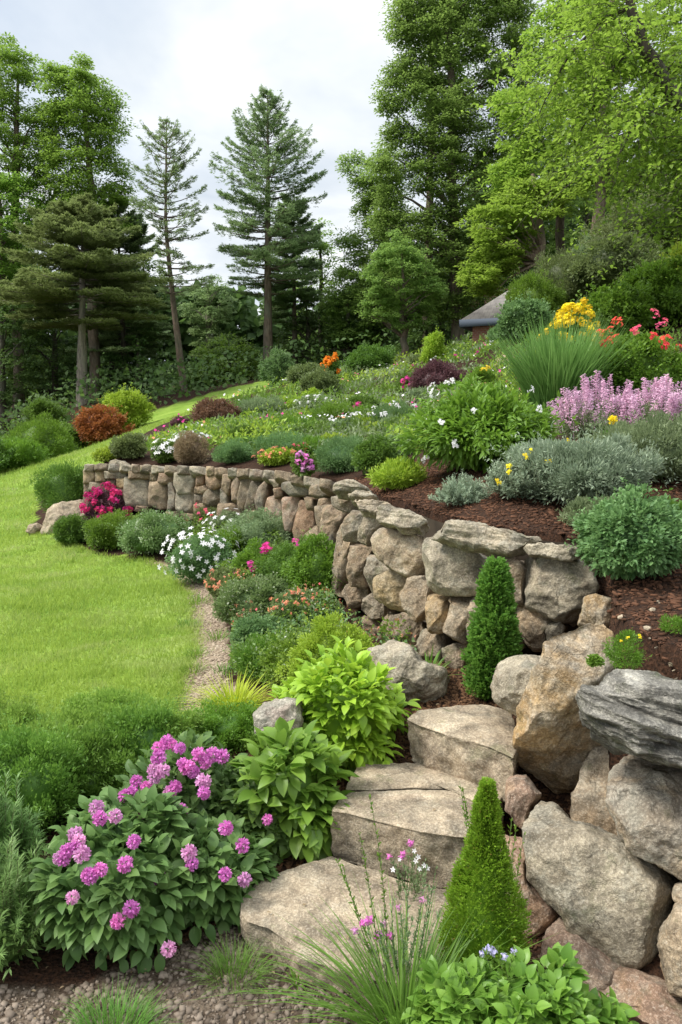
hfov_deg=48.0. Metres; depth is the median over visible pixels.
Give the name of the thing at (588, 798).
boulder
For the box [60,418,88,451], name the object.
shrub
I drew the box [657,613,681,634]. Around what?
seedling
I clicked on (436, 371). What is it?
shrub
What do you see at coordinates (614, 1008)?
leafy plant
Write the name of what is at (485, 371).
flowering shrub
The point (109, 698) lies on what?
feathery shrub
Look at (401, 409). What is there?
flowering shrub
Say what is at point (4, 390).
woodland tree
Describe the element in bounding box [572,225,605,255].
shrub
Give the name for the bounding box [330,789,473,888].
stone step
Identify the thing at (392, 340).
woodland tree
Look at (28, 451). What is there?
shrub
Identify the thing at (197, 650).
weed
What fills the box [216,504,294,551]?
shrub
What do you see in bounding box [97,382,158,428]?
shrub
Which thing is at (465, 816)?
flowering stem plant
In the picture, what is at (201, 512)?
flowering shrub
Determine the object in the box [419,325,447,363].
shrub
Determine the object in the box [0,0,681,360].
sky
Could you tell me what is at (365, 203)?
broadleaf tree
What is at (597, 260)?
shrub
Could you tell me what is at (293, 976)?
weed
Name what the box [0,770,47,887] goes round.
rosemary bush
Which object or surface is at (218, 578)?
flowering shrub
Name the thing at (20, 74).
broadleaf tree
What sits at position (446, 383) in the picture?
flowering shrub
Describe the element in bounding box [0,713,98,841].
feathery shrub
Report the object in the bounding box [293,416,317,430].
perennial mound
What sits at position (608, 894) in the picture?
boulder
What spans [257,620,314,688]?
shrub
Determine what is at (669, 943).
boulder
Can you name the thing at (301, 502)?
retaining wall
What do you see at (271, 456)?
flowering shrub
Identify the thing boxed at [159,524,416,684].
ground cover
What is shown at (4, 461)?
shrub
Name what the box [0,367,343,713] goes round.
lawn
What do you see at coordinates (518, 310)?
shrub
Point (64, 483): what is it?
shrub
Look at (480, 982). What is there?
leafy plant
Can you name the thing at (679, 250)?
shrub
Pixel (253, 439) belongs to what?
perennial mound
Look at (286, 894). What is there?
stone step
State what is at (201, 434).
flowering shrub
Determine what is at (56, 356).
woodland tree
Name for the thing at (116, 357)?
woodland tree
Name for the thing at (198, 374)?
shrub
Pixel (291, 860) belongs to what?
mulch
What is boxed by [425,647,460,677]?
strap leaf plant
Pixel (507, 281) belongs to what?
woodland tree
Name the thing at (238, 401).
perennial mound
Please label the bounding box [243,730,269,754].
creeping plant
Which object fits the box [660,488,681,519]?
shrub
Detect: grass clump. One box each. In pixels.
[53,973,180,1023]
[164,664,277,716]
[172,931,286,1000]
[176,871,597,1023]
[471,305,642,413]
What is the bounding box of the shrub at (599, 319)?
[567,309,617,343]
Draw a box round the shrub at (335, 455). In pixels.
[310,434,363,473]
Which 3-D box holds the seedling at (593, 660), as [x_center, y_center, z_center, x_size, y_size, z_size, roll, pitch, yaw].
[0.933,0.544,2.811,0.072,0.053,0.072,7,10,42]
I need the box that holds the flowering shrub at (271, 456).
[252,445,296,465]
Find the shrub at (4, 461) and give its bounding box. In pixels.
[0,437,17,471]
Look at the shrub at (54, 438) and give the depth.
23.98 m
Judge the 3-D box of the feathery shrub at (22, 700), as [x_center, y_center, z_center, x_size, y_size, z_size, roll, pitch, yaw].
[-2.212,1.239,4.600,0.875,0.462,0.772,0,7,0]
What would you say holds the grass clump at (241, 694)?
on the mulch at (291, 860)
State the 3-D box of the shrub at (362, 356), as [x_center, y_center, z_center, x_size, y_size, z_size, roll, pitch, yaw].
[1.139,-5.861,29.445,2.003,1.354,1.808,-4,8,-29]
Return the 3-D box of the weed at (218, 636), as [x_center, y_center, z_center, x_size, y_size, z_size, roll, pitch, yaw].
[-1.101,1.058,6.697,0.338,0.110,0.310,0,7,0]
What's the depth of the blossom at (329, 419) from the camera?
14.23 m
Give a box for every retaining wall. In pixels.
[83,459,595,654]
[319,479,599,668]
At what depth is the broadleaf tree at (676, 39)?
27.02 m
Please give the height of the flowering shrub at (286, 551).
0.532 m
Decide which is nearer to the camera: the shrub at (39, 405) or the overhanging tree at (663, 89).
the overhanging tree at (663, 89)
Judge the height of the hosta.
0.640 m
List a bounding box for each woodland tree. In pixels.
[0,294,47,433]
[3,229,65,402]
[8,302,101,411]
[68,304,146,396]
[99,324,175,396]
[103,257,177,394]
[275,293,333,364]
[289,217,353,363]
[300,274,392,365]
[341,282,412,356]
[392,323,450,359]
[393,255,481,352]
[445,231,511,337]
[485,178,568,301]
[534,148,632,271]
[607,124,676,217]
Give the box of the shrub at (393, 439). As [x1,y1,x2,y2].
[378,432,412,457]
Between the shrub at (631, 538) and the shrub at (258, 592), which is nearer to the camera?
the shrub at (631, 538)
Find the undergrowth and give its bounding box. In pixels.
[0,248,569,437]
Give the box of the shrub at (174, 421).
[170,415,191,426]
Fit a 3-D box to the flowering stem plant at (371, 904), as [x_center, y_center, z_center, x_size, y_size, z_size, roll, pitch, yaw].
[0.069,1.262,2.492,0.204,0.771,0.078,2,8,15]
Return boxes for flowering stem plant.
[335,794,388,994]
[350,864,442,977]
[386,839,426,892]
[390,848,429,900]
[458,781,469,834]
[479,944,516,980]
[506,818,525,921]
[587,415,617,443]
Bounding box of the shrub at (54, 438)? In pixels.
[1,408,80,458]
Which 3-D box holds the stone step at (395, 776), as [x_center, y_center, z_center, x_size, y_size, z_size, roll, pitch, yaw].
[0.386,1.325,3.491,0.697,0.250,0.327,2,8,13]
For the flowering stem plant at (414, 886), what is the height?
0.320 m
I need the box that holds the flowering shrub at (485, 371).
[463,365,497,384]
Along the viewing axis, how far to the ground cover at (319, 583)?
6.54 m
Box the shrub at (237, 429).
[230,424,256,437]
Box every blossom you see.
[152,249,570,438]
[154,344,500,437]
[175,340,510,437]
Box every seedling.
[585,654,604,667]
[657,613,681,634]
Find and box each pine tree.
[65,194,174,385]
[128,116,215,391]
[208,84,327,370]
[258,192,326,364]
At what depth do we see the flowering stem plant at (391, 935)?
2.50 m
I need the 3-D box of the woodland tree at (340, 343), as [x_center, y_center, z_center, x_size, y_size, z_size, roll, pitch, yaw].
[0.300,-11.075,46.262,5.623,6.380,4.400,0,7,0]
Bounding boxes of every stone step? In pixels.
[240,856,454,1009]
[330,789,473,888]
[346,763,503,825]
[407,704,518,803]
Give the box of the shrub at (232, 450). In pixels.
[210,438,254,463]
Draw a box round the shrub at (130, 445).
[108,430,147,458]
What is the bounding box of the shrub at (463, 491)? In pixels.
[427,468,490,505]
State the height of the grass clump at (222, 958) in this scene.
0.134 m
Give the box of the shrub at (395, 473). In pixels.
[365,456,428,490]
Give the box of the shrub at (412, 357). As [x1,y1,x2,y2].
[405,349,423,367]
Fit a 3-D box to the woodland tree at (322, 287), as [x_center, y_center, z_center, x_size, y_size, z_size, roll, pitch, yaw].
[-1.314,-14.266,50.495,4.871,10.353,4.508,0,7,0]
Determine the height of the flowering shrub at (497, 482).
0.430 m
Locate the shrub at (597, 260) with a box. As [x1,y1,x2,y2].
[562,221,663,293]
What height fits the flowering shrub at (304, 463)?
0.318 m
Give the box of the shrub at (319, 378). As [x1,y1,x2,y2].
[297,364,345,396]
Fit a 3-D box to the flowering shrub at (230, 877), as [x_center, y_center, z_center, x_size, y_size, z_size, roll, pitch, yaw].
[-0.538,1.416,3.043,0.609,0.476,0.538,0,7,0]
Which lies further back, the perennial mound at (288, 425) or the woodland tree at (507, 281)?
the woodland tree at (507, 281)
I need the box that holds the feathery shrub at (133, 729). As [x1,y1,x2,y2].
[99,692,192,766]
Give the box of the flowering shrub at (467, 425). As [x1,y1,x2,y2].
[383,372,580,472]
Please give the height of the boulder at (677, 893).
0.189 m
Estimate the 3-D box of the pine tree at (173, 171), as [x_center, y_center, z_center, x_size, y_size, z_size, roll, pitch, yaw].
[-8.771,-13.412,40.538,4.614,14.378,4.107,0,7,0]
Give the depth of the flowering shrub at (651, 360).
9.98 m
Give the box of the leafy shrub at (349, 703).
[268,635,421,775]
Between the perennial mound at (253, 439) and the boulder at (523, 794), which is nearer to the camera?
the boulder at (523, 794)
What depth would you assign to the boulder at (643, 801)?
2.70 m
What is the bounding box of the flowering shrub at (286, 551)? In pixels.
[253,534,321,581]
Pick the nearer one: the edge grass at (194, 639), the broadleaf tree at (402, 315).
the edge grass at (194, 639)
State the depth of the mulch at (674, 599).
4.88 m
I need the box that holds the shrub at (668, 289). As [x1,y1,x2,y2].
[613,255,681,325]
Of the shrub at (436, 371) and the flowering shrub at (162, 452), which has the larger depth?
the shrub at (436, 371)
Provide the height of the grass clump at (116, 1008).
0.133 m
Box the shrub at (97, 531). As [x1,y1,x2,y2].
[79,507,143,550]
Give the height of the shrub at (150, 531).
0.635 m
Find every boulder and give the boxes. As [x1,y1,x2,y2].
[26,523,42,534]
[40,499,84,534]
[253,697,303,745]
[367,639,449,705]
[490,654,540,716]
[504,774,541,828]
[504,834,559,938]
[512,623,618,793]
[521,801,680,969]
[539,916,621,993]
[570,745,616,834]
[575,669,681,768]
[577,593,611,627]
[598,966,681,1023]
[605,754,681,880]
[657,901,681,997]
[672,881,681,902]
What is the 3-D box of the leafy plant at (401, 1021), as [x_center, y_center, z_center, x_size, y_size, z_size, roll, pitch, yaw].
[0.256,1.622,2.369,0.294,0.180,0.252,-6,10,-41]
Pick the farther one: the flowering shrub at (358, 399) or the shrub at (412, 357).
the shrub at (412, 357)
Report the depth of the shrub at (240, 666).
5.46 m
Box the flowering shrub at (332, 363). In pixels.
[320,352,340,380]
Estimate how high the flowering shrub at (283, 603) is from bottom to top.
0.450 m
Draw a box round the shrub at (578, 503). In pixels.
[556,487,624,526]
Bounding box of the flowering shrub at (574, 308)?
[536,297,605,349]
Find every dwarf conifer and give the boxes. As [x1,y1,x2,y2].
[437,776,532,965]
[460,555,524,701]
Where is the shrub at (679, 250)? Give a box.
[654,238,681,276]
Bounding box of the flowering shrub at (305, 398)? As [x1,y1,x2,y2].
[292,393,332,410]
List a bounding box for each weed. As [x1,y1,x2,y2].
[164,694,195,708]
[175,616,200,627]
[178,646,208,658]
[178,662,207,674]
[181,590,211,604]
[196,628,227,641]
[209,660,234,675]
[281,968,306,989]
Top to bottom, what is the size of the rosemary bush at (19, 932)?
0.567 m
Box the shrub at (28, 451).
[0,430,52,470]
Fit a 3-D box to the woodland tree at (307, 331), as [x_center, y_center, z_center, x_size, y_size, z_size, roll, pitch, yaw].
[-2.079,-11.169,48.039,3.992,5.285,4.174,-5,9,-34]
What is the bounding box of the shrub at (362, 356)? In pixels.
[342,343,395,373]
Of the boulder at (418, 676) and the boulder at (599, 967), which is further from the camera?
the boulder at (418, 676)
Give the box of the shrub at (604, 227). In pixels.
[571,175,681,253]
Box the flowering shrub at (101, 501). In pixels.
[79,481,133,520]
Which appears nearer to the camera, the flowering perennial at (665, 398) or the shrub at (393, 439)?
the flowering perennial at (665, 398)
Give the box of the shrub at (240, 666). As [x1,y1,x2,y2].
[222,630,282,681]
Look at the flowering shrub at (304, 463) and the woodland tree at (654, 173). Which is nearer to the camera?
the flowering shrub at (304, 463)
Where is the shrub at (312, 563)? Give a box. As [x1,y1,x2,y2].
[280,526,346,600]
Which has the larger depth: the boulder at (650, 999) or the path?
the path
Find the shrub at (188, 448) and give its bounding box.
[171,430,214,464]
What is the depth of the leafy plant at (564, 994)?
2.29 m
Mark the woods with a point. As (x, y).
(246, 318)
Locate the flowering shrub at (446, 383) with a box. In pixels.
[427,378,466,396]
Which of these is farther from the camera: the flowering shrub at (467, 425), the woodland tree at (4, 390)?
the woodland tree at (4, 390)
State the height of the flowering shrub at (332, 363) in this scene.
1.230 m
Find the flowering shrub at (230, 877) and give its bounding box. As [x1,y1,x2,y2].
[153,808,279,946]
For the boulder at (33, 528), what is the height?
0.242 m
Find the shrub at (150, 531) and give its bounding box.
[107,506,193,554]
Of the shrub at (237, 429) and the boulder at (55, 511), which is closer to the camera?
the boulder at (55, 511)
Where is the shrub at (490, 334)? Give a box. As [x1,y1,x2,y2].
[482,327,504,342]
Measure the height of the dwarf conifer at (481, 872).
0.794 m
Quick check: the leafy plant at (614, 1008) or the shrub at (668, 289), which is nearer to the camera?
the leafy plant at (614, 1008)
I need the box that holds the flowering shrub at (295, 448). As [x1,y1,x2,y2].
[291,442,307,453]
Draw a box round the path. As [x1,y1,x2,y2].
[145,562,236,714]
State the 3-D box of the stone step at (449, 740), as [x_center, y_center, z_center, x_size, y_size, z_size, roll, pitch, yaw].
[0.660,1.101,3.633,0.621,0.260,0.455,7,10,43]
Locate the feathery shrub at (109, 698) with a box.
[46,680,184,728]
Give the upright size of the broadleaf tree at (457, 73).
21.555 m
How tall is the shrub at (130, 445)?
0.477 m
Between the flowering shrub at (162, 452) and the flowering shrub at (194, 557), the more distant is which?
the flowering shrub at (162, 452)
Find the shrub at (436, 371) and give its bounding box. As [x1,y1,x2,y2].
[399,358,468,389]
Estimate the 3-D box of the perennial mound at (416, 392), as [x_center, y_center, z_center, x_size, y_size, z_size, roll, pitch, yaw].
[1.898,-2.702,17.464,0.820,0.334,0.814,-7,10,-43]
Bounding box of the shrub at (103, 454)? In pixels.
[89,445,119,462]
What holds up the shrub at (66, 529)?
on the lawn at (171, 410)
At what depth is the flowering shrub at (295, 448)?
10.83 m
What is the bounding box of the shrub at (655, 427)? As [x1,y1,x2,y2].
[577,401,681,483]
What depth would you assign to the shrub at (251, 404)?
19.02 m
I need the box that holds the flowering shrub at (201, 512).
[188,503,216,528]
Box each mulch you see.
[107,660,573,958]
[343,436,681,676]
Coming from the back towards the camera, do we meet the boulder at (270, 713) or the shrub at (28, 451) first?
the shrub at (28, 451)
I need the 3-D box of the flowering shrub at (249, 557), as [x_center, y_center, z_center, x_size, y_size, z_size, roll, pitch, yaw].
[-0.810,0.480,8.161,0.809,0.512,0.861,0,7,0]
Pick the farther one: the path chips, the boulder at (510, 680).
the path chips
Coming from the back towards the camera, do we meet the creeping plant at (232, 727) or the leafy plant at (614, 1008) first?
the creeping plant at (232, 727)
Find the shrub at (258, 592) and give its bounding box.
[208,568,294,623]
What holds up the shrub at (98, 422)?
on the lawn at (171, 410)
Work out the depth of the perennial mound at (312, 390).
20.15 m
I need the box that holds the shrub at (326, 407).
[306,400,353,419]
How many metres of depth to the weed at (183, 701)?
5.32 m
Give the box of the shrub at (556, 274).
[519,246,594,308]
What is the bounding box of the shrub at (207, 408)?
[189,394,241,424]
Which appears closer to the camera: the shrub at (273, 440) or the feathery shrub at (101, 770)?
the feathery shrub at (101, 770)
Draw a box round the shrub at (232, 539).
[217,525,250,556]
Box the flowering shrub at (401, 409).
[367,399,417,421]
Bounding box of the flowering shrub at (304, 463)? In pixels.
[290,450,319,476]
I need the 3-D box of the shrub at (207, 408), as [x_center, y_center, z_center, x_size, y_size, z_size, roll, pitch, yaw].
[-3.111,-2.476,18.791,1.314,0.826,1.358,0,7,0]
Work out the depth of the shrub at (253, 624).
6.12 m
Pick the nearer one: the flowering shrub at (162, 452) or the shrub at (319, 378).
the flowering shrub at (162, 452)
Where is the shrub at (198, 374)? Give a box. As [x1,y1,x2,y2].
[174,363,223,391]
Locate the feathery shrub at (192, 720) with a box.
[147,699,209,749]
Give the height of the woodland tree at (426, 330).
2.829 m
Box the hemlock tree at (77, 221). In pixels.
[0,192,173,406]
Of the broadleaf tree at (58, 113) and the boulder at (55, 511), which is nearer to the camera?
the boulder at (55, 511)
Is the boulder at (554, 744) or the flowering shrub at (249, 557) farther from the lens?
the flowering shrub at (249, 557)
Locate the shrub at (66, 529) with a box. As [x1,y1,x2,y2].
[44,511,87,543]
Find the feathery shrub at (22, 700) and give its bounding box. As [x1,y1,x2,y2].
[0,681,47,722]
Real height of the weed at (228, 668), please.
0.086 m
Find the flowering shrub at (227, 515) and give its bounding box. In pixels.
[201,508,246,534]
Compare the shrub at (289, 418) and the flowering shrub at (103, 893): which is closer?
the flowering shrub at (103, 893)
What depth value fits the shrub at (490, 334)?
21.40 m
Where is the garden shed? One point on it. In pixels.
(477, 322)
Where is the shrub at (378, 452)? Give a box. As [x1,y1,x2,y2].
[351,433,400,474]
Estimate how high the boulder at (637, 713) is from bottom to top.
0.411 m
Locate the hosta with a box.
[221,717,358,862]
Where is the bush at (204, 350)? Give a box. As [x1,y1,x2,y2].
[187,331,261,386]
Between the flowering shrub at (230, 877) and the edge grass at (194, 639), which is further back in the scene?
the edge grass at (194, 639)
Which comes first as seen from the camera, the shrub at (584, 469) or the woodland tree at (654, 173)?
the shrub at (584, 469)
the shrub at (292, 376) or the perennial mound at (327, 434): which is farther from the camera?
the shrub at (292, 376)
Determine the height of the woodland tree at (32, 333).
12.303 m
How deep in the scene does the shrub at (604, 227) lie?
22.36 m
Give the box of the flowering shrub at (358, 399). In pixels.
[344,393,381,408]
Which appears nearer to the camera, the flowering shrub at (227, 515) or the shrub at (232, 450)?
the flowering shrub at (227, 515)
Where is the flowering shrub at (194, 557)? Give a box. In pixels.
[157,526,239,583]
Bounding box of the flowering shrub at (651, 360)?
[587,308,681,400]
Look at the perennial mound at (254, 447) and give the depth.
11.14 m
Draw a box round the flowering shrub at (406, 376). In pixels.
[393,371,413,392]
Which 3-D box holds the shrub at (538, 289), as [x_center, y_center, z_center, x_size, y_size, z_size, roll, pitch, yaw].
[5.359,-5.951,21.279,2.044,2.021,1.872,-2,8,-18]
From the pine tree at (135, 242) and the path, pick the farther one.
the pine tree at (135, 242)
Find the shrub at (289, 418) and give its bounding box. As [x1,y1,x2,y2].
[269,411,316,425]
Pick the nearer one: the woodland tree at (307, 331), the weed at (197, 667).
the weed at (197, 667)
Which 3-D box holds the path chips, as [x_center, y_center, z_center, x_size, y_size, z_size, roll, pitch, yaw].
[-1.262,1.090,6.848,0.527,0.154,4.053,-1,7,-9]
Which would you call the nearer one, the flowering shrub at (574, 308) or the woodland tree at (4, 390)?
the flowering shrub at (574, 308)
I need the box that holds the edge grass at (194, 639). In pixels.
[135,556,210,707]
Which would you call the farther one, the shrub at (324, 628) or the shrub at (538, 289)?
the shrub at (538, 289)
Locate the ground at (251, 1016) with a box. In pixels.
[0,924,384,1023]
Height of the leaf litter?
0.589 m
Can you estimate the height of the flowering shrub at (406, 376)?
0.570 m
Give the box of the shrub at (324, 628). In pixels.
[272,606,378,689]
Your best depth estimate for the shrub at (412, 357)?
26.30 m
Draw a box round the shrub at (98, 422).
[71,398,134,444]
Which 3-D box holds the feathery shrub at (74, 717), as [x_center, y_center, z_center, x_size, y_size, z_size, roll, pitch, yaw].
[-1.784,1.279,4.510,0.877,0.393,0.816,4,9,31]
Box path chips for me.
[178,580,230,714]
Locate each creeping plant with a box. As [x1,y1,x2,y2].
[193,692,259,755]
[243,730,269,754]
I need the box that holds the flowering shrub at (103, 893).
[23,783,212,974]
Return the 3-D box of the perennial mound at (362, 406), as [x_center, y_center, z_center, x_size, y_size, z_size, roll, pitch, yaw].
[0.437,-2.011,15.387,0.979,0.429,0.882,-3,8,-22]
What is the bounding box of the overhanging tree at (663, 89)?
[461,0,681,288]
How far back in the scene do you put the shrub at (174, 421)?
19.30 m
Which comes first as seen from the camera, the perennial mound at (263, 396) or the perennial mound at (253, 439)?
the perennial mound at (253, 439)
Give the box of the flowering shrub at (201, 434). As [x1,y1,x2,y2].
[170,430,211,443]
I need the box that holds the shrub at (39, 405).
[19,390,72,430]
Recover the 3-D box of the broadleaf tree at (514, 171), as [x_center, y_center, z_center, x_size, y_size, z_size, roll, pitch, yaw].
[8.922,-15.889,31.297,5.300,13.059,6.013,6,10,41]
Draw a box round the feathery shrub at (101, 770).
[46,711,149,819]
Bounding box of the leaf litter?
[26,704,638,1023]
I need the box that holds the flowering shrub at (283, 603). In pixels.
[265,584,345,626]
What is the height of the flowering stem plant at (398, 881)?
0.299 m
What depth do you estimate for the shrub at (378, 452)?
8.35 m
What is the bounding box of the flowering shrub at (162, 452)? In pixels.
[150,436,176,463]
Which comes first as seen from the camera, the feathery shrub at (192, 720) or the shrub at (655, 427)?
the feathery shrub at (192, 720)
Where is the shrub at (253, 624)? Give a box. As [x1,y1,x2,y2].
[227,612,287,646]
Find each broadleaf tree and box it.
[0,31,54,426]
[0,171,48,322]
[23,50,144,401]
[177,274,241,366]
[309,137,414,348]
[354,229,449,361]
[356,0,546,344]
[408,0,476,345]
[452,172,581,297]
[475,0,629,260]
[535,0,681,230]
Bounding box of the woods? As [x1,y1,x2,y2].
[3,120,676,404]
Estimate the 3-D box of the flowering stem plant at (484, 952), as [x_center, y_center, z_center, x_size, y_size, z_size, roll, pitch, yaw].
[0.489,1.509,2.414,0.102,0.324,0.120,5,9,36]
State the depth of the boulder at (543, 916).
2.90 m
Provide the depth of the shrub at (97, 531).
11.00 m
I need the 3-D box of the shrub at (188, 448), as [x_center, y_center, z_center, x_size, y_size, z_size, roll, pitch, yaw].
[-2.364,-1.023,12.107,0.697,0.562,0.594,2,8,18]
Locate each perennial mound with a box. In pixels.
[232,434,256,445]
[233,397,260,410]
[251,437,286,456]
[260,392,286,403]
[277,424,306,435]
[286,395,300,408]
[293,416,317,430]
[295,433,326,453]
[299,386,324,396]
[319,432,343,438]
[330,415,358,431]
[343,403,375,417]
[355,410,382,426]
[363,421,388,433]
[378,395,407,404]
[379,413,407,424]
[408,387,432,398]
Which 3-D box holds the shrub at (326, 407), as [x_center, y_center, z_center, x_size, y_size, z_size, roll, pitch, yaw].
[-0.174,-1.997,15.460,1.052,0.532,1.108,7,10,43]
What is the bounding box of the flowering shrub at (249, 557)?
[230,533,293,579]
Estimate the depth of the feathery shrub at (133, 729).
4.09 m
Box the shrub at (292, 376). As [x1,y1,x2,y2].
[286,362,320,385]
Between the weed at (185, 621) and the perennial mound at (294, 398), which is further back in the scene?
the perennial mound at (294, 398)
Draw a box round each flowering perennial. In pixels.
[546,370,643,439]
[613,374,681,424]
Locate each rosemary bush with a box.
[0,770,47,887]
[0,823,63,981]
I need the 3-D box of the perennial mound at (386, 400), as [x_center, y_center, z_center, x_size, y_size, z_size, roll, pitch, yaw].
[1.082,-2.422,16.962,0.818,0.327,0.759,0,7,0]
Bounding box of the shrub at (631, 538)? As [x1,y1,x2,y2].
[564,477,681,580]
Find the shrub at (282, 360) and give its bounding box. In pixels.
[258,346,295,385]
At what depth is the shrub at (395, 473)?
6.68 m
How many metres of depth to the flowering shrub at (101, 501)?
11.96 m
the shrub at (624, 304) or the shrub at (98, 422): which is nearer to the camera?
the shrub at (624, 304)
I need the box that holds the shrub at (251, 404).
[235,394,286,416]
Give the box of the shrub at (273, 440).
[244,430,308,455]
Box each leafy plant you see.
[200,771,292,866]
[386,1006,426,1023]
[401,953,519,1023]
[471,942,610,1023]
[590,986,639,1023]
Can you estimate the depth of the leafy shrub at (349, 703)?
3.66 m
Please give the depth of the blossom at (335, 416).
14.36 m
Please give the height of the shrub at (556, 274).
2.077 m
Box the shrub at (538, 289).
[496,261,568,316]
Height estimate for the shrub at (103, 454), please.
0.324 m
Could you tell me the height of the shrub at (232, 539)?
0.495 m
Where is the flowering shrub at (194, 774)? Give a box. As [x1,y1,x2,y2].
[101,727,247,835]
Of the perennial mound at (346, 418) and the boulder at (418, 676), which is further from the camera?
the perennial mound at (346, 418)
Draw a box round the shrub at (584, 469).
[483,420,681,505]
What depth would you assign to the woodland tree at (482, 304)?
46.08 m
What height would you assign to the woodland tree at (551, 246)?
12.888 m
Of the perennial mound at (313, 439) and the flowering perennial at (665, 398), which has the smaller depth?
the flowering perennial at (665, 398)
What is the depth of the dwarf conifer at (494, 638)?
4.00 m
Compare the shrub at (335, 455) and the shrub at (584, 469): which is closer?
the shrub at (584, 469)
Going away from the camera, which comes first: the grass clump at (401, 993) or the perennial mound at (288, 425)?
the grass clump at (401, 993)
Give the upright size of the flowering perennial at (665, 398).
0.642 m
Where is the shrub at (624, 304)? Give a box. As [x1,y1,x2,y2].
[570,272,667,336]
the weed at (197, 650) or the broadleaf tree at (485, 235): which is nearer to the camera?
the weed at (197, 650)
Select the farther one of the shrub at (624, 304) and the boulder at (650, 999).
the shrub at (624, 304)
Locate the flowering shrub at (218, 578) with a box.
[203,566,254,597]
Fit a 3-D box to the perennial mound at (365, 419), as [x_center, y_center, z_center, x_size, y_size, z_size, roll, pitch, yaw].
[0.642,-1.545,12.893,0.861,0.342,0.775,0,7,0]
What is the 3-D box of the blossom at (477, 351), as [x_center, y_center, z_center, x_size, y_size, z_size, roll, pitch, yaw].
[2.387,-6.227,21.716,12.054,7.634,22.610,2,8,16]
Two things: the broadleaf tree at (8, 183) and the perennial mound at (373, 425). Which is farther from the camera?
the broadleaf tree at (8, 183)
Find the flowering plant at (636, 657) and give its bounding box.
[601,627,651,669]
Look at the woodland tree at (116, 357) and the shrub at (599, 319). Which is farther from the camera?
the woodland tree at (116, 357)
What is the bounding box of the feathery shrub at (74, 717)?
[0,688,107,737]
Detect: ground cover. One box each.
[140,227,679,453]
[145,243,681,450]
[157,510,416,675]
[159,514,415,685]
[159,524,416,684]
[175,518,415,645]
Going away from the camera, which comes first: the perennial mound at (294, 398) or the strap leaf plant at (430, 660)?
the strap leaf plant at (430, 660)
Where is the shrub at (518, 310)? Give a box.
[493,288,554,342]
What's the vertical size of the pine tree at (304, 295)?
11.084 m
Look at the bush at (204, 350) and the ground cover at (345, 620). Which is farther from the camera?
the bush at (204, 350)
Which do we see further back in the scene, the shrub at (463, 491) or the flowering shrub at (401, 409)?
the flowering shrub at (401, 409)
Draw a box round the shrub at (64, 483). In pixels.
[28,455,85,512]
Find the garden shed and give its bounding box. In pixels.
[459,291,507,351]
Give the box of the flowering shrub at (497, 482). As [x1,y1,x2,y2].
[479,438,569,499]
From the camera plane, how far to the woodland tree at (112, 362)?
48.12 m
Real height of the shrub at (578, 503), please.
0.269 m
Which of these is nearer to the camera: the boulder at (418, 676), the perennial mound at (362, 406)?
the boulder at (418, 676)

